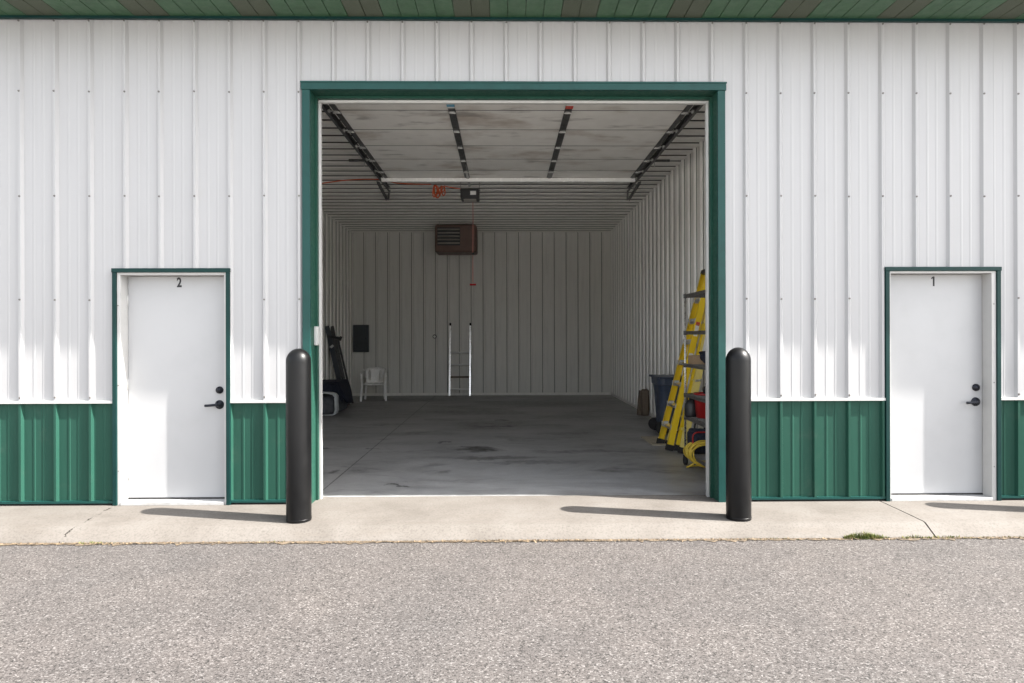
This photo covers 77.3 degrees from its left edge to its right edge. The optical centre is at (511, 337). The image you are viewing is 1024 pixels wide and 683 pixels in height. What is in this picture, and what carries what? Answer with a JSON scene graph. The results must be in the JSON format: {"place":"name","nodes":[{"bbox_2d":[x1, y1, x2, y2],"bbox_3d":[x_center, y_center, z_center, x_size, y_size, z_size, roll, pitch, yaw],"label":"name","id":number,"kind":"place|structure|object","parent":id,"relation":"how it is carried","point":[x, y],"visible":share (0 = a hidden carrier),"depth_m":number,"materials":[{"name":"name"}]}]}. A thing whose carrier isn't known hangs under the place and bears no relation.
{"place":"outdoors","nodes":[
{"label":"outdoors","id":0,"kind":"place"},
{"bbox_2d":[0,497,932,542],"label":"concrete apron","id":1,"kind":"object","parent":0,"point":[431,519],"visible":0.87,"depth_m":5.13,"materials":[{"name":"beige concrete"}]},
{"bbox_2d":[286,348,311,523],"bbox_3d":[-1.723,0.836,5.169,0.201,1.503,0.201,0,0,-1],"label":"bollard","id":2,"kind":"object","parent":1,"relation":"on","point":[298,447],"visible":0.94,"depth_m":5.09,"materials":[{"name":"black metal"}]},
{"bbox_2d":[0,0,1023,505],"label":"storage building","id":3,"kind":"structure","parent":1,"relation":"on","point":[824,194],"depth_m":5.70,"materials":[{"name":"white paint"}]},
{"bbox_2d":[111,268,231,505],"bbox_3d":[-2.983,0.428,5.687,1.032,2.077,0.188,0,0,-1],"label":"entry door","id":4,"kind":"structure","parent":3,"relation":"in","point":[171,396],"depth_m":5.72,"materials":[{"name":"white paint"}]},
{"bbox_2d":[314,326,319,344],"bbox_3d":[-1.753,-0.019,5.748,0.038,0.170,0.060,0,0,-1],"label":"keypad","id":5,"kind":"object","parent":3,"relation":"attached to","point":[316,335],"depth_m":5.72,"materials":[{"name":"white paint"}]},
{"bbox_2d":[353,325,368,351],"bbox_3d":[-3.833,0.012,16.254,0.390,0.690,0.106,0,0,-1],"label":"electrical panel","id":6,"kind":"object","parent":3,"relation":"attached to","point":[360,338],"visible":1,"depth_m":16.21,"materials":[{"name":"black metal"}]},
{"bbox_2d":[354,327,366,349],"bbox_3d":[-3.833,0.012,16.213,0.330,0.570,0.008,0,0,-1],"label":"door","id":7,"kind":"structure","parent":6,"relation":"in","point":[360,343],"depth_m":16.21,"materials":[{"name":"black metal"}]},
{"bbox_2d":[322,179,459,197],"bbox_3d":[-2.388,-2.383,10.187,3.152,0.334,0.137,0,0,0],"label":"extension cord","id":8,"kind":"object","parent":3,"relation":"hanging from","point":[440,191],"visible":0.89,"depth_m":10.19,"materials":[{"name":"plastic"}]},
{"bbox_2d":[435,221,477,254],"bbox_3d":[-1.295,-2.361,15.145,0.960,0.783,1.077,0,0,-1],"label":"unit heater","id":9,"kind":"object","parent":3,"relation":"hanging from","point":[456,239],"visible":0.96,"depth_m":14.66,"materials":[{"name":"brown metal"}]},
{"bbox_2d":[460,167,479,201],"bbox_3d":[-0.644,-2.452,8.242,0.320,0.526,4.260,0,0,-1],"label":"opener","id":10,"kind":"object","parent":3,"relation":"hanging from","point":[469,195],"depth_m":10.06,"materials":[{"name":"black plastic"}]},
{"bbox_2d":[329,104,692,181],"bbox_3d":[-0.030,-2.403,7.903,3.810,0.113,3.526,0,0,-1],"label":"overhead door","id":11,"kind":"structure","parent":3,"relation":"in","point":[405,142],"depth_m":7.78,"materials":[{"name":"white metal"}]},
{"bbox_2d":[884,267,1001,500],"bbox_3d":[3.834,0.408,5.772,1.041,2.082,0.188,0,0,-1],"label":"entry door","id":12,"kind":"structure","parent":3,"relation":"in","point":[943,324],"depth_m":5.81,"materials":[{"name":"white paint"}]},
{"bbox_2d":[725,347,751,521],"bbox_3d":[1.837,0.827,5.193,0.201,1.503,0.201,0,0,-1],"label":"bollard","id":13,"kind":"object","parent":1,"relation":"on","point":[738,432],"visible":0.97,"depth_m":5.11,"materials":[{"name":"black metal"}]},
{"bbox_2d":[0,538,1023,682],"bbox_3d":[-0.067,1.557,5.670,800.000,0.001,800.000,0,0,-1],"label":"asphalt ground","id":14,"kind":"structure","parent":0,"point":[844,611],"depth_m":3.63,"materials":[{"name":"grey asphalt"}]},
{"bbox_2d":[0,537,1023,545],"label":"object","id":15,"kind":"structure","parent":14,"relation":"on","point":[467,541],"depth_m":4.89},
{"bbox_2d":[0,536,1020,544],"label":"leaf debris","id":16,"kind":"object","parent":15,"relation":"on","point":[469,541],"visible":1,"depth_m":4.88,"materials":[{"name":"brown plant"}]},
{"bbox_2d":[79,530,1020,543],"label":"weeds","id":17,"kind":"object","parent":15,"relation":"on","point":[853,535],"visible":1,"depth_m":4.93,"materials":[{"name":"green plant"}]},
{"bbox_2d":[323,395,705,496],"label":"garage floor","id":18,"kind":"structure","parent":0,"point":[495,445],"depth_m":8.33,"materials":[{"name":"concrete"}]},
{"bbox_2d":[323,392,347,415],"bbox_3d":[-3.633,1.243,12.602,0.675,0.446,1.318,0,0,-1],"label":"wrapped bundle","id":19,"kind":"object","parent":18,"relation":"on","point":[333,404],"visible":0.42,"depth_m":12.04,"materials":[{"name":"white plastic"}]},
{"bbox_2d":[323,379,352,402],"bbox_3d":[-3.631,1.079,12.816,0.771,0.470,1.060,0,0,-1],"label":"tarp","id":20,"kind":"object","parent":19,"relation":"on","point":[341,388],"visible":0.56,"depth_m":12.50,"materials":[{"name":"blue fabric"}]},
{"bbox_2d":[325,326,353,404],"bbox_3d":[-3.800,0.597,14.060,0.534,1.740,0.492,0,0,-1],"label":"folded step ladder","id":21,"kind":"object","parent":18,"relation":"on","point":[333,339],"visible":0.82,"depth_m":13.92,"materials":[{"name":"black metal"}]},
{"bbox_2d":[360,367,387,401],"bbox_3d":[-3.243,1.083,15.068,0.623,0.773,0.550,0,0,-8],"label":"plastic chair","id":22,"kind":"object","parent":18,"relation":"on","point":[374,376],"visible":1,"depth_m":15.23,"materials":[{"name":"white plastic"}]},
{"bbox_2d":[449,323,470,395],"bbox_3d":[-1.311,0.537,16.172,0.554,1.838,0.349,0,0,-1],"label":"aluminium ladder","id":23,"kind":"object","parent":18,"relation":"on","point":[450,376],"visible":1,"depth_m":16.13,"materials":[{"name":"silver metal"}]},
{"bbox_2d":[637,389,648,415],"bbox_3d":[2.450,1.207,12.028,0.145,0.493,0.263,0,0,-41],"label":"wooden post stub","id":24,"kind":"object","parent":18,"relation":"on","point":[643,403],"visible":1,"depth_m":11.95,"materials":[{"name":"brown wood"}]},
{"bbox_2d":[641,436,674,445],"bbox_3d":[2.051,1.447,9.011,0.320,0.014,0.730,0,0,-1],"label":"tan board","id":25,"kind":"object","parent":18,"relation":"on","point":[651,440],"visible":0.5,"depth_m":9.06,"materials":[{"name":"beige wood"}]},
{"bbox_2d":[648,374,681,433],"bbox_3d":[2.382,1.013,9.821,0.455,0.872,0.689,0,0,-1],"label":"wheeled bin","id":26,"kind":"object","parent":18,"relation":"on","point":[662,384],"visible":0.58,"depth_m":9.64,"materials":[{"name":"blue plastic"}]},
{"bbox_2d":[656,269,704,450],"bbox_3d":[2.350,0.284,8.522,0.747,2.406,0.543,0,0,-1],"label":"yellow step ladder","id":27,"kind":"object","parent":18,"relation":"on","point":[696,320],"visible":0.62,"depth_m":8.47,"materials":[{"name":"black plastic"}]},
{"bbox_2d":[674,323,704,453],"bbox_3d":[2.318,0.639,8.147,0.470,1.648,0.235,0,0,-1],"label":"yellow ladder section","id":28,"kind":"object","parent":18,"relation":"on","point":[695,380],"visible":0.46,"depth_m":8.08,"materials":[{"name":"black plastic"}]},
{"bbox_2d":[683,290,705,466],"bbox_3d":[2.212,0.468,6.758,0.495,1.963,1.220,0,0,-1],"label":"wire rack","id":29,"kind":"object","parent":18,"relation":"on","point":[700,294],"visible":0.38,"depth_m":7.17,"materials":[{"name":"silver metal"}]},
{"bbox_2d":[684,393,695,416],"bbox_3d":[2.036,0.757,7.256,0.156,0.266,0.156,0,0,-1],"label":"black canister","id":30,"kind":"object","parent":29,"relation":"on","point":[689,407],"visible":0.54,"depth_m":7.20,"materials":[{"name":"plastic"}]},
{"bbox_2d":[683,440,705,467],"bbox_3d":[2.114,1.287,7.049,0.407,0.328,0.352,0,0,-1],"label":"yellow cord coil","id":31,"kind":"object","parent":29,"relation":"hanging from","point":[688,449],"visible":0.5,"depth_m":6.99,"materials":[{"name":"yellow plastic"}]},
{"bbox_2d":[687,421,705,453],"bbox_3d":[2.104,1.110,7.177,0.245,0.359,0.246,0,0,-1],"label":"tool bag","id":32,"kind":"object","parent":29,"relation":"on","point":[694,434],"visible":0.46,"depth_m":7.06,"materials":[{"name":"blue fabric"}]},
{"bbox_2d":[688,355,704,363],"bbox_3d":[2.120,0.244,7.222,0.221,0.101,0.170,0,0,-1],"label":"cardboard box","id":33,"kind":"object","parent":29,"relation":"on","point":[694,359],"visible":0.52,"depth_m":7.14,"materials":[{"name":"brown cardboard"}]},
{"bbox_2d":[693,392,705,418],"bbox_3d":[2.173,0.752,7.153,0.289,0.275,0.284,0,0,-1],"label":"red bucket","id":34,"kind":"object","parent":29,"relation":"on","point":[700,408],"visible":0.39,"depth_m":7.08,"materials":[{"name":"plastic"}]},
{"bbox_2d":[699,351,704,362],"bbox_3d":[2.260,0.218,7.118,0.339,0.153,0.314,0,0,-1],"label":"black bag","id":35,"kind":"object","parent":29,"relation":"on","point":[702,355],"visible":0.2,"depth_m":7.09,"materials":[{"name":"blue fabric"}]},
{"bbox_2d":[878,499,1023,536],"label":"concrete apron","id":36,"kind":"object","parent":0,"point":[1003,517],"visible":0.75,"depth_m":5.23,"materials":[{"name":"beige concrete"}]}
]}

